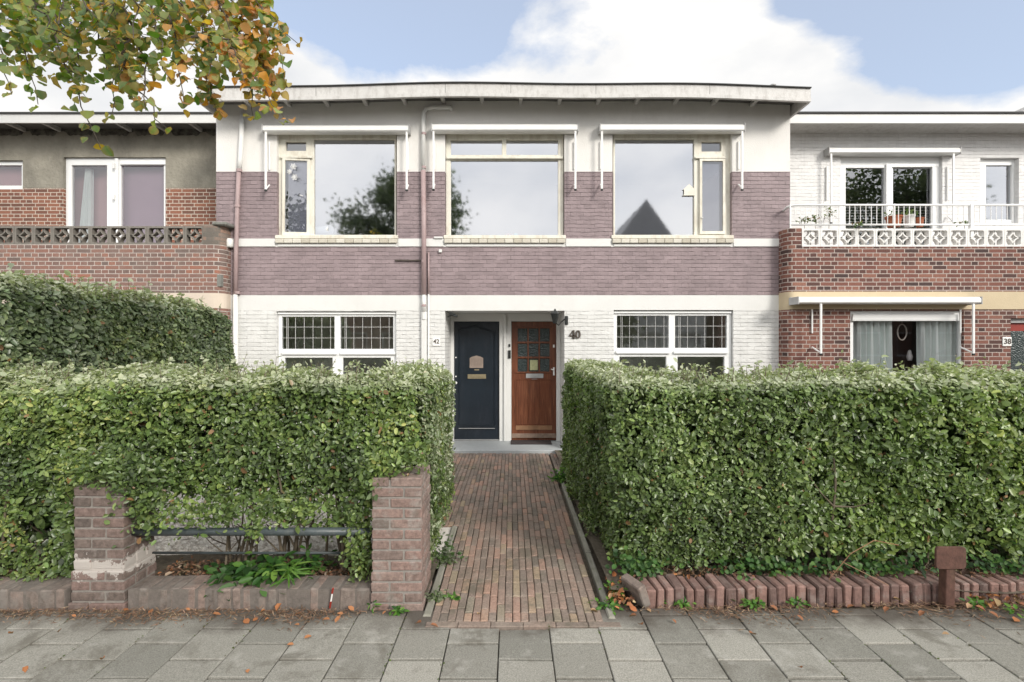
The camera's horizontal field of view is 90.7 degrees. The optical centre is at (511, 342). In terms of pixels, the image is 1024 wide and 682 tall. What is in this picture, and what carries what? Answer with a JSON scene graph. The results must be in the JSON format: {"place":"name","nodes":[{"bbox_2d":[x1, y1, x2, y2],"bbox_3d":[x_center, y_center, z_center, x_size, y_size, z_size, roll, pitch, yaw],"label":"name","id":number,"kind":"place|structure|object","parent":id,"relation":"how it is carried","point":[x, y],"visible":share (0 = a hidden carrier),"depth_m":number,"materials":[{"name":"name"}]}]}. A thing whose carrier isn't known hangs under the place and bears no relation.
{"place":"outdoors","nodes":[
{"label":"outdoors","id":0,"kind":"place"},
{"bbox_2d":[0,112,233,430],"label":"house","id":1,"kind":"structure","parent":0,"point":[48,152],"depth_m":8.78,"materials":[{"name":"red brick"}]},
{"bbox_2d":[0,167,21,185],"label":"roller blind","id":2,"kind":"object","parent":1,"relation":"attached to","point":[10,176],"depth_m":9.10,"materials":[{"name":"fabric"}]},
{"bbox_2d":[0,161,22,188],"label":"window","id":3,"kind":"structure","parent":1,"relation":"in","point":[2,163],"depth_m":8.95,"materials":[{"name":"plastic"}]},
{"bbox_2d":[79,169,93,242],"bbox_3d":[-7.710,-2.123,9.100,0.312,2.006,0.094,0,0,0],"label":"curtain","id":4,"kind":"object","parent":1,"relation":"hanging from","point":[87,213],"visible":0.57,"depth_m":9.08,"materials":[{"name":"white fabric"}]},
{"bbox_2d":[75,167,106,242],"bbox_3d":[-7.699,-2.208,9.200,0.748,2.276,0.006,0,0,0],"label":"roller blind","id":5,"kind":"object","parent":1,"relation":"attached to","point":[100,196],"depth_m":9.20,"materials":[{"name":"pink fabric"}]},
{"bbox_2d":[66,158,165,242],"bbox_3d":[-6.998,-2.170,8.952,1.802,2.201,0.135,0,0,0],"label":"window","id":6,"kind":"structure","parent":1,"relation":"in","point":[115,166],"depth_m":8.95,"materials":[{"name":"plastic"}]},
{"bbox_2d":[124,167,163,242],"bbox_3d":[-6.654,-2.190,9.100,0.864,2.240,0.006,0,0,0],"label":"roller blind","id":7,"kind":"object","parent":1,"relation":"attached to","point":[143,196],"visible":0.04,"depth_m":9.10,"materials":[{"name":"pink fabric"}]},
{"bbox_2d":[0,554,438,591],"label":"garden soil","id":8,"kind":"structure","parent":0,"point":[163,561],"depth_m":3.89,"materials":[{"name":"brown soil"}]},
{"bbox_2d":[0,564,70,577],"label":"leaf litter","id":9,"kind":"object","parent":8,"relation":"on","point":[11,570],"visible":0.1,"depth_m":3.59,"materials":[{"name":"brown plant"}]},
{"bbox_2d":[0,353,457,582],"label":"hedge","id":10,"kind":"object","parent":8,"relation":"on","point":[64,435],"visible":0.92,"depth_m":3.52,"materials":[{"name":"green plant"}]},
{"bbox_2d":[203,551,282,600],"bbox_3d":[-1.863,1.606,3.470,0.627,0.265,0.544,0,0,-18],"label":"leafy plant","id":11,"kind":"object","parent":8,"relation":"on","point":[228,571],"visible":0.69,"depth_m":3.47,"materials":[{"name":"green plant"}]},
{"bbox_2d":[156,555,371,575],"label":"leaf litter","id":12,"kind":"object","parent":8,"relation":"on","point":[195,566],"visible":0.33,"depth_m":3.65,"materials":[{"name":"brown plant"}]},
{"bbox_2d":[208,545,324,586],"bbox_3d":[-1.704,1.568,3.510,0.725,0.277,0.418,0,0,0],"label":"leafy plant","id":13,"kind":"object","parent":8,"relation":"on","point":[266,573],"visible":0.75,"depth_m":3.49,"materials":[{"name":"green plant"}]},
{"bbox_2d":[269,558,315,586],"bbox_3d":[-1.485,1.541,3.416,0.298,0.190,0.288,0,0,-41],"label":"fan leaf plant","id":14,"kind":"object","parent":8,"relation":"on","point":[296,572],"visible":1,"depth_m":3.41,"materials":[{"name":"green plant"}]},
{"bbox_2d":[278,543,337,575],"bbox_3d":[-1.461,1.554,3.632,0.400,0.212,0.312,0,0,23],"label":"leafy plant","id":15,"kind":"object","parent":8,"relation":"on","point":[316,565],"visible":0.69,"depth_m":3.61,"materials":[{"name":"green plant"}]},
{"bbox_2d":[4,453,451,555],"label":"garden ground","id":16,"kind":"structure","parent":0,"point":[446,530],"depth_m":4.59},
{"bbox_2d":[0,263,237,536],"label":"hedge","id":17,"kind":"object","parent":16,"relation":"on","point":[88,324],"visible":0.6,"depth_m":4.96,"materials":[{"name":"green plant"}]},
{"bbox_2d":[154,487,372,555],"bbox_3d":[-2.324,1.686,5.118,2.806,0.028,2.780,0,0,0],"label":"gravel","id":18,"kind":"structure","parent":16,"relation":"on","point":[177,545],"depth_m":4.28,"materials":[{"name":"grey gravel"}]},
{"bbox_2d":[196,81,811,455],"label":"house","id":19,"kind":"structure","parent":0,"point":[421,198],"depth_m":8.00,"materials":[{"name":"white brick"}]},
{"bbox_2d":[287,163,297,179],"bbox_3d":[-3.489,-2.718,8.034,0.172,0.268,0.008,0,0,0],"label":"window sticker","id":20,"kind":"object","parent":19,"relation":"attached to","point":[291,170],"depth_m":8.03,"materials":[{"name":"white paper"}]},
{"bbox_2d":[315,225,333,234],"bbox_3d":[-3.054,-1.828,8.215,0.282,0.140,0.140,0,0,23],"label":"paper roll","id":21,"kind":"object","parent":19,"relation":"on","point":[324,230],"visible":0.92,"depth_m":8.18,"materials":[{"name":"white paper"}]},
{"bbox_2d":[275,135,397,242],"bbox_3d":[-2.770,-2.457,8.045,1.940,1.768,0.200,0,0,0],"label":"window","id":22,"kind":"structure","parent":19,"relation":"in","point":[309,236],"depth_m":8.08,"materials":[{"name":"white wood"}]},
{"bbox_2d":[278,312,395,375],"bbox_3d":[-2.780,0.342,8.038,1.980,1.673,0.175,0,0,0],"label":"window","id":23,"kind":"structure","parent":19,"relation":"in","point":[337,353],"depth_m":8.06,"materials":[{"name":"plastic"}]},
{"bbox_2d":[454,322,498,439],"bbox_3d":[-0.608,0.655,8.732,0.772,2.045,0.065,0,0,0],"label":"door","id":24,"kind":"structure","parent":19,"relation":"in","point":[476,344],"depth_m":8.72,"materials":[{"name":"blue wood"}]},
{"bbox_2d":[444,134,565,242],"bbox_3d":[-0.115,-2.467,8.045,1.930,1.788,0.200,0,0,0],"label":"window","id":25,"kind":"structure","parent":19,"relation":"in","point":[448,238],"depth_m":8.08,"materials":[{"name":"white"}]},
{"bbox_2d":[511,440,551,444],"bbox_3d":[0.319,1.670,8.500,0.680,0.018,0.300,0,0,0],"label":"doormat","id":26,"kind":"object","parent":19,"relation":"on","point":[530,442],"visible":1,"depth_m":8.43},
{"bbox_2d":[512,322,555,439],"bbox_3d":[0.376,0.653,8.718,0.767,2.041,0.094,0,0,0],"label":"door","id":27,"kind":"structure","parent":19,"relation":"in","point":[533,343],"depth_m":8.72,"materials":[{"name":"brown wood"}]},
{"bbox_2d":[611,134,733,242],"bbox_3d":[2.536,-2.467,8.045,1.933,1.788,0.200,0,0,0],"label":"window","id":28,"kind":"structure","parent":19,"relation":"in","point":[699,156],"depth_m":8.08,"materials":[{"name":"white wood"}]},
{"bbox_2d":[614,311,731,409],"bbox_3d":[2.555,0.334,8.038,1.970,1.688,0.175,0,0,0],"label":"window","id":29,"kind":"structure","parent":19,"relation":"in","point":[671,352],"depth_m":8.06,"materials":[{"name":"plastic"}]},
{"bbox_2d":[683,184,694,195],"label":"bird house","id":30,"kind":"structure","parent":19,"relation":"attached to","point":[689,190],"depth_m":8.08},
{"bbox_2d":[0,608,1023,681],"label":"pavement","id":31,"kind":"structure","parent":0,"point":[662,646],"depth_m":2.86,"materials":[{"name":"grey concrete"}]},
{"bbox_2d":[367,600,381,612],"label":"weed","id":32,"kind":"object","parent":31,"relation":"on","point":[374,604],"visible":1,"depth_m":3.27,"materials":[{"name":"green plant"}]},
{"bbox_2d":[388,605,408,615],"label":"weed","id":33,"kind":"object","parent":31,"relation":"on","point":[397,609],"visible":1,"depth_m":3.24,"materials":[{"name":"green plant"}]},
{"bbox_2d":[0,598,1023,638],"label":"debris","id":34,"kind":"object","parent":31,"relation":"on","point":[330,611],"visible":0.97,"depth_m":3.24,"materials":[{"name":"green plant"}]},
{"bbox_2d":[39,617,1022,681],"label":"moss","id":35,"kind":"object","parent":31,"relation":"on","point":[548,630],"visible":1,"depth_m":2.86,"materials":[{"name":"green plant"}]},
{"bbox_2d":[664,596,695,609],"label":"weed","id":36,"kind":"object","parent":31,"relation":"on","point":[680,602],"visible":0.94,"depth_m":3.32,"materials":[{"name":"green plant"}]},
{"bbox_2d":[732,597,766,611],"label":"weed","id":37,"kind":"object","parent":31,"relation":"on","point":[752,604],"visible":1,"depth_m":3.32,"materials":[{"name":"green plant"}]},
{"bbox_2d":[785,596,810,608],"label":"weed","id":38,"kind":"object","parent":31,"relation":"on","point":[792,600],"visible":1,"depth_m":3.33,"materials":[{"name":"green plant"}]},
{"bbox_2d":[959,596,992,610],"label":"weed","id":39,"kind":"object","parent":31,"relation":"on","point":[974,603],"visible":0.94,"depth_m":3.33,"materials":[{"name":"green plant"}]},
{"bbox_2d":[1002,603,1023,617],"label":"weed","id":40,"kind":"object","parent":31,"relation":"on","point":[1015,606],"visible":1,"depth_m":3.25,"materials":[{"name":"green plant"}]},
{"bbox_2d":[0,0,1023,111],"label":"sky","id":41,"kind":"structure","parent":0,"point":[854,55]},
{"bbox_2d":[425,453,620,633],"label":"path","id":42,"kind":"structure","parent":0,"point":[554,575],"depth_m":4.14,"materials":[{"name":"brick"}]},
{"bbox_2d":[424,585,452,602],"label":"weed","id":43,"kind":"object","parent":42,"relation":"on","point":[438,596],"visible":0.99,"depth_m":3.41,"materials":[{"name":"green plant"}]},
{"bbox_2d":[432,524,463,563],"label":"weed","id":44,"kind":"object","parent":42,"relation":"on","point":[444,550],"visible":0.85,"depth_m":4.00,"materials":[{"name":"green plant"}]},
{"bbox_2d":[443,591,460,600],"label":"weed","id":45,"kind":"object","parent":42,"relation":"on","point":[457,598],"visible":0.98,"depth_m":3.41,"materials":[{"name":"green plant"}]},
{"bbox_2d":[541,465,565,482],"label":"weed","id":46,"kind":"object","parent":42,"relation":"on","point":[559,476],"visible":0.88,"depth_m":6.30,"materials":[{"name":"green plant"}]},
{"bbox_2d":[424,456,1023,681],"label":"ground","id":47,"kind":"structure","parent":0,"point":[602,575],"depth_m":3.76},
{"bbox_2d":[68,476,156,609],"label":"brick pillar","id":48,"kind":"structure","parent":47,"relation":"on","point":[104,574],"depth_m":3.32,"materials":[{"name":"brown brick"}]},
{"bbox_2d":[131,527,372,535],"bbox_3d":[-1.750,1.275,3.415,1.741,0.060,0.064,0,0,0],"label":"rail","id":49,"kind":"object","parent":48,"relation":"attached to","point":[310,531],"visible":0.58,"depth_m":3.39,"materials":[{"name":"metal"}]},
{"bbox_2d":[152,552,353,553],"bbox_3d":[-1.750,1.495,3.600,1.740,0.017,0.018,0,0,0],"label":"rail","id":50,"kind":"object","parent":48,"relation":"attached to","point":[245,552],"visible":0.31,"depth_m":3.59,"materials":[{"name":"metal"}]},
{"bbox_2d":[0,0,302,156],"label":"tree","id":51,"kind":"object","parent":47,"relation":"on","point":[38,28],"visible":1,"depth_m":2.69,"materials":[{"name":"green plant"}]},
{"bbox_2d":[0,575,371,610],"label":"brick edging","id":52,"kind":"object","parent":47,"relation":"on","point":[161,593],"visible":0.72,"depth_m":3.32,"materials":[{"name":"brown brick"}]},
{"bbox_2d":[329,588,333,607],"bbox_3d":[-1.177,1.664,3.297,0.042,0.139,0.013,0,0,30],"label":"marker stick","id":53,"kind":"object","parent":52,"relation":"on","point":[331,598],"visible":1,"depth_m":3.29,"materials":[{"name":"red paint"}]},
{"bbox_2d":[370,465,431,610],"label":"brick pillar","id":54,"kind":"structure","parent":47,"relation":"on","point":[401,566],"depth_m":3.30,"materials":[{"name":"brown brick"}]},
{"bbox_2d":[423,469,615,618],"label":"path kerb","id":55,"kind":"structure","parent":47,"relation":"on","point":[439,577],"depth_m":3.88,"materials":[{"name":"grey concrete"}]},
{"bbox_2d":[432,553,467,568],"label":"weed","id":56,"kind":"object","parent":55,"relation":"on","point":[441,558],"visible":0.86,"depth_m":3.94,"materials":[{"name":"green plant"}]},
{"bbox_2d":[587,596,626,614],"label":"weed","id":57,"kind":"object","parent":55,"relation":"on","point":[612,605],"visible":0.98,"depth_m":3.30,"materials":[{"name":"green plant"}]},
{"bbox_2d":[605,571,636,610],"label":"leaf litter","id":58,"kind":"object","parent":47,"relation":"on","point":[621,598],"visible":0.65,"depth_m":3.35,"materials":[{"name":"brown plant"}]},
{"bbox_2d":[598,580,627,596],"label":"weed","id":59,"kind":"object","parent":58,"relation":"on","point":[605,585],"visible":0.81,"depth_m":3.44,"materials":[{"name":"green plant"}]},
{"bbox_2d":[621,573,650,608],"bbox_3d":[0.830,1.665,3.400,0.106,0.161,0.200,0,0,-24],"label":"loose brick","id":60,"kind":"object","parent":47,"relation":"on","point":[636,588],"visible":0.98,"depth_m":3.34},
{"bbox_2d":[636,570,1023,609],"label":"brick edging","id":61,"kind":"object","parent":47,"relation":"on","point":[711,589],"visible":0.72,"depth_m":3.40,"materials":[{"name":"brown brick"}]},
{"bbox_2d":[829,540,898,584],"bbox_3d":[2.364,1.465,3.380,0.473,0.295,0.046,0,0,0],"label":"dry stalk","id":62,"kind":"object","parent":61,"relation":"on","point":[857,569],"visible":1,"depth_m":3.37,"materials":[{"name":"brown plant"}]},
{"bbox_2d":[779,107,1023,431],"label":"house","id":63,"kind":"structure","parent":47,"relation":"on","point":[948,168],"depth_m":7.82,"materials":[{"name":"red brick"}]},
{"bbox_2d":[796,216,810,228],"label":"potted plant","id":64,"kind":"object","parent":63,"relation":"on","point":[807,218],"visible":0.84,"depth_m":7.95,"materials":[{"name":"green plant"}]},
{"bbox_2d":[807,214,819,228],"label":"potted plant","id":65,"kind":"object","parent":63,"relation":"on","point":[814,219],"visible":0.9,"depth_m":7.95,"materials":[{"name":"green plant"}]},
{"bbox_2d":[821,206,836,218],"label":"potted plant","id":66,"kind":"object","parent":63,"relation":"on","point":[829,216],"visible":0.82,"depth_m":7.95,"materials":[{"name":"green plant"}]},
{"bbox_2d":[851,220,862,234],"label":"potted plant","id":67,"kind":"object","parent":63,"relation":"on","point":[860,224],"visible":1,"depth_m":7.73,"materials":[{"name":"green plant"}]},
{"bbox_2d":[853,321,892,371],"bbox_3d":[5.649,0.437,7.900,0.592,1.586,0.094,0,0,0],"label":"curtain","id":68,"kind":"object","parent":63,"relation":"hanging from","point":[872,341],"visible":0.32,"depth_m":7.89,"materials":[{"name":"white fabric"}]},
{"bbox_2d":[846,207,928,241],"bbox_3d":[6.748,-1.798,9.068,1.527,1.256,0.035,0,0,0],"label":"window blind","id":69,"kind":"object","parent":63,"relation":"attached to","point":[881,216],"depth_m":9.05,"materials":[{"name":"white fabric"}]},
{"bbox_2d":[841,157,938,244],"bbox_3d":[6.681,-2.207,8.980,1.791,2.173,0.100,0,0,0],"label":"window","id":70,"kind":"structure","parent":63,"relation":"in","point":[887,164],"depth_m":8.96,"materials":[{"name":"plastic"}]},
{"bbox_2d":[878,207,908,227],"bbox_3d":[6.069,-1.997,8.071,0.410,0.312,0.300,0,0,30],"label":"flower pot","id":71,"kind":"object","parent":63,"relation":"on","point":[890,219],"visible":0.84,"depth_m":7.99,"materials":[{"name":"ceramic"}]},
{"bbox_2d":[897,324,906,339],"bbox_3d":[6.209,-0.354,8.050,0.164,0.635,0.017,0,0,0],"label":"hanging ornament","id":72,"kind":"object","parent":63,"relation":"hanging from","point":[898,329],"visible":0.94,"depth_m":8.04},
{"bbox_2d":[850,311,960,366],"bbox_3d":[6.055,0.420,7.809,1.744,1.829,0.111,0,0,0],"label":"window","id":73,"kind":"structure","parent":63,"relation":"in","point":[854,315],"depth_m":7.76,"materials":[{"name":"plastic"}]},
{"bbox_2d":[899,201,917,227],"bbox_3d":[6.309,-2.051,8.047,0.334,0.418,0.235,0,0,0],"label":"flower pot","id":74,"kind":"object","parent":63,"relation":"on","point":[906,218],"visible":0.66,"depth_m":8.01,"materials":[{"name":"white ceramic"}]},
{"bbox_2d":[906,350,912,360],"bbox_3d":[6.329,0.196,8.050,0.090,0.170,0.090,0,0,0],"label":"figurine","id":75,"kind":"object","parent":63,"relation":"on","point":[909,356],"visible":1,"depth_m":8.03,"materials":[{"name":"white ceramic"}]},
{"bbox_2d":[915,217,924,227],"bbox_3d":[6.490,-1.916,8.050,0.125,0.150,0.122,0,0,0],"label":"flower pot","id":76,"kind":"object","parent":63,"relation":"on","point":[917,219],"visible":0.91,"depth_m":8.01,"materials":[{"name":"ceramic"}]},
{"bbox_2d":[916,321,955,391],"bbox_3d":[6.666,0.437,7.900,0.652,1.586,0.094,0,0,0],"label":"curtain","id":77,"kind":"object","parent":63,"relation":"hanging from","point":[936,340],"visible":0.34,"depth_m":7.90,"materials":[{"name":"white fabric"}]},
{"bbox_2d":[980,159,1013,222],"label":"window","id":78,"kind":"structure","parent":63,"relation":"in","point":[984,163],"depth_m":8.98,"materials":[{"name":"plastic"}]},
{"bbox_2d":[1011,323,1023,370],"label":"door","id":79,"kind":"structure","parent":63,"relation":"in","point":[1017,329],"depth_m":7.83,"materials":[{"name":"grey paint"}]},
{"bbox_2d":[934,546,965,608],"bbox_3d":[2.868,1.577,3.338,0.196,0.488,0.076,0,0,0],"label":"marker sign","id":80,"kind":"object","parent":47,"relation":"on","point":[948,560],"visible":0.88,"depth_m":3.31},
{"bbox_2d":[970,590,1023,609],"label":"leaf litter","id":81,"kind":"object","parent":47,"relation":"on","point":[997,602],"visible":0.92,"depth_m":3.35,"materials":[{"name":"orange plant"}]},
{"bbox_2d":[555,450,1023,593],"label":"garden soil","id":82,"kind":"structure","parent":0,"point":[598,546],"depth_m":3.85,"materials":[{"name":"brown soil"}]},
{"bbox_2d":[605,543,683,580],"bbox_3d":[0.938,1.532,3.584,0.549,0.219,0.261,0,0,0],"label":"ivy","id":83,"kind":"object","parent":82,"relation":"on","point":[632,567],"visible":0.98,"depth_m":3.56,"materials":[{"name":"green plant"}]},
{"bbox_2d":[687,547,861,580],"bbox_3d":[1.837,1.558,3.572,1.211,0.177,0.356,0,0,0],"label":"ivy","id":84,"kind":"object","parent":82,"relation":"on","point":[782,563],"visible":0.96,"depth_m":3.55,"materials":[{"name":"green plant"}]},
{"bbox_2d":[558,349,1023,571],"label":"hedge","id":85,"kind":"object","parent":82,"relation":"on","point":[856,457],"visible":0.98,"depth_m":3.63,"materials":[{"name":"green plant"}]},
{"bbox_2d":[616,560,1023,578],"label":"leaf litter","id":86,"kind":"object","parent":82,"relation":"on","point":[962,571],"visible":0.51,"depth_m":3.57,"materials":[{"name":"brown plant"}]},
{"bbox_2d":[811,546,967,581],"bbox_3d":[2.624,1.544,3.574,1.155,0.196,0.289,0,0,0],"label":"ivy","id":87,"kind":"object","parent":82,"relation":"on","point":[886,566],"visible":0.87,"depth_m":3.55,"materials":[{"name":"green plant"}]},
{"bbox_2d":[966,541,1023,578],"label":"ivy","id":88,"kind":"object","parent":82,"relation":"on","point":[1002,562],"visible":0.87,"depth_m":3.56,"materials":[{"name":"green plant"}]}
]}

